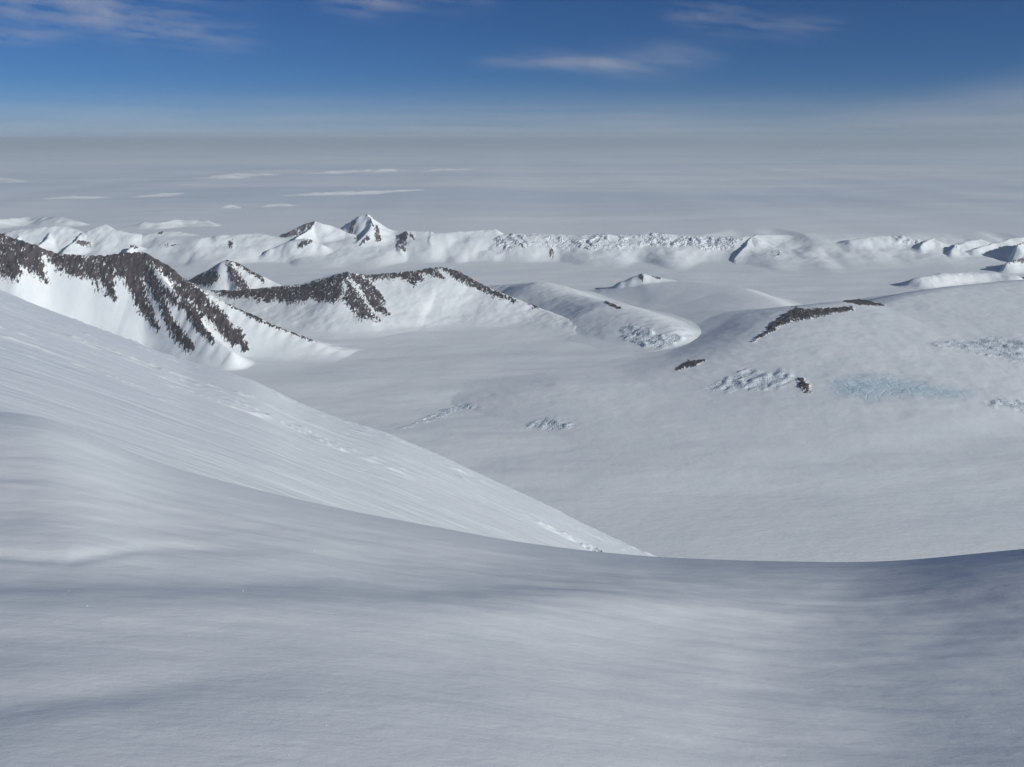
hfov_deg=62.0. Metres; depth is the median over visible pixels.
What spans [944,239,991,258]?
mountain
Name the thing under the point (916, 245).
mountain
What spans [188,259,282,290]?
mountain
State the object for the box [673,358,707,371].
rock outcrop
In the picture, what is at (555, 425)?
icefall
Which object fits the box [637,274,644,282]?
rock outcrop
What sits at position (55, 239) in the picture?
mountain
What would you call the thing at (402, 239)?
mountain
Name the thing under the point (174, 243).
mountain
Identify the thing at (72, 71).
sky
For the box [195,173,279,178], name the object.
nunatak
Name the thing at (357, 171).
nunatak
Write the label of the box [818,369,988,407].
blue ice
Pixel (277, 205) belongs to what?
nunatak
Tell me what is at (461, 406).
icefall
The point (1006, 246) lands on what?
mountain
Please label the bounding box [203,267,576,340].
mountain
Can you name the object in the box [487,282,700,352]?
snow hill
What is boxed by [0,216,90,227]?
nunatak
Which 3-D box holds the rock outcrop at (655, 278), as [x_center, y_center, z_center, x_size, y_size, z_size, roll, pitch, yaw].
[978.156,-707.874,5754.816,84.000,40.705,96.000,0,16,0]
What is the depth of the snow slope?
149.91 m
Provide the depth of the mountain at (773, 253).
7295.56 m
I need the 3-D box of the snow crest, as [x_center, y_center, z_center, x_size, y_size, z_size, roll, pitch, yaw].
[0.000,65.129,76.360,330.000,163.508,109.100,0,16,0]
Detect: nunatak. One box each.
[0,177,27,182]
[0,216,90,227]
[36,195,111,199]
[120,219,221,229]
[133,193,183,196]
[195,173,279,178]
[220,205,240,207]
[252,203,297,206]
[283,189,421,195]
[294,169,407,173]
[407,168,473,171]
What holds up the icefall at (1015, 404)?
on the snow hill at (649, 419)
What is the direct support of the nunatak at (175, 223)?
on the ice plain
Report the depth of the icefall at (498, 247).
7471.66 m
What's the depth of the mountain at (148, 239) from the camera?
7588.66 m
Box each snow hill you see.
[309,280,1023,505]
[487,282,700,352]
[585,274,802,311]
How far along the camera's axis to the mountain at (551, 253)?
7344.94 m
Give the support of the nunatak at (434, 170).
on the ice plain
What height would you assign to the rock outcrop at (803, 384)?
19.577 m
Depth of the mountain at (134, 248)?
7364.14 m
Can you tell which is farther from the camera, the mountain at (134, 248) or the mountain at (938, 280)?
the mountain at (134, 248)
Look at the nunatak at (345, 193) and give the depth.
13193.54 m
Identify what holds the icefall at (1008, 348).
on the snow hill at (649, 419)
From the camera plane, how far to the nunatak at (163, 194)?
13078.56 m
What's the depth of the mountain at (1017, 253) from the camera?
7180.14 m
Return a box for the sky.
[0,0,1023,142]
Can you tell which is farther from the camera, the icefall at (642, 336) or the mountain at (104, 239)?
the mountain at (104, 239)
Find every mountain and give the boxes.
[0,233,387,370]
[1,226,86,253]
[61,224,142,254]
[109,231,210,254]
[126,245,147,252]
[159,239,196,246]
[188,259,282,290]
[192,233,284,249]
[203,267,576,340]
[258,238,332,261]
[274,221,356,242]
[330,214,400,257]
[394,229,503,256]
[549,248,567,261]
[731,235,794,263]
[769,249,782,256]
[835,235,951,253]
[893,272,1023,289]
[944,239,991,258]
[965,237,1023,256]
[998,257,1023,273]
[1007,242,1023,261]
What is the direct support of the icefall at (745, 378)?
on the snow hill at (649, 419)
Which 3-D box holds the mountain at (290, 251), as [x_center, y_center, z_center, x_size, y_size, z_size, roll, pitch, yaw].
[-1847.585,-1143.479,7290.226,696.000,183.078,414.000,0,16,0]
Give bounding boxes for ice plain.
[0,143,1023,561]
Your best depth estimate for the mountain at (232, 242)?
7482.07 m
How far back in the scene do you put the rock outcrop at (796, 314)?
4385.31 m
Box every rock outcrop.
[602,300,621,309]
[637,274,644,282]
[651,276,663,279]
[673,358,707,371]
[751,305,855,342]
[793,377,813,394]
[842,298,886,306]
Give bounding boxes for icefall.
[390,402,481,431]
[477,233,623,261]
[519,416,580,433]
[594,232,777,254]
[616,323,686,350]
[693,364,796,393]
[923,335,1023,366]
[977,396,1023,413]
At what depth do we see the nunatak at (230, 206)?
10860.26 m
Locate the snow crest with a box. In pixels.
[0,412,1023,766]
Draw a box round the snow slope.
[0,290,656,556]
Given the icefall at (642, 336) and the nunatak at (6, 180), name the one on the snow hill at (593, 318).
the icefall at (642, 336)
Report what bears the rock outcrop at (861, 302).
on the snow hill at (649, 419)
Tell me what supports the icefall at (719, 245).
on the ice plain

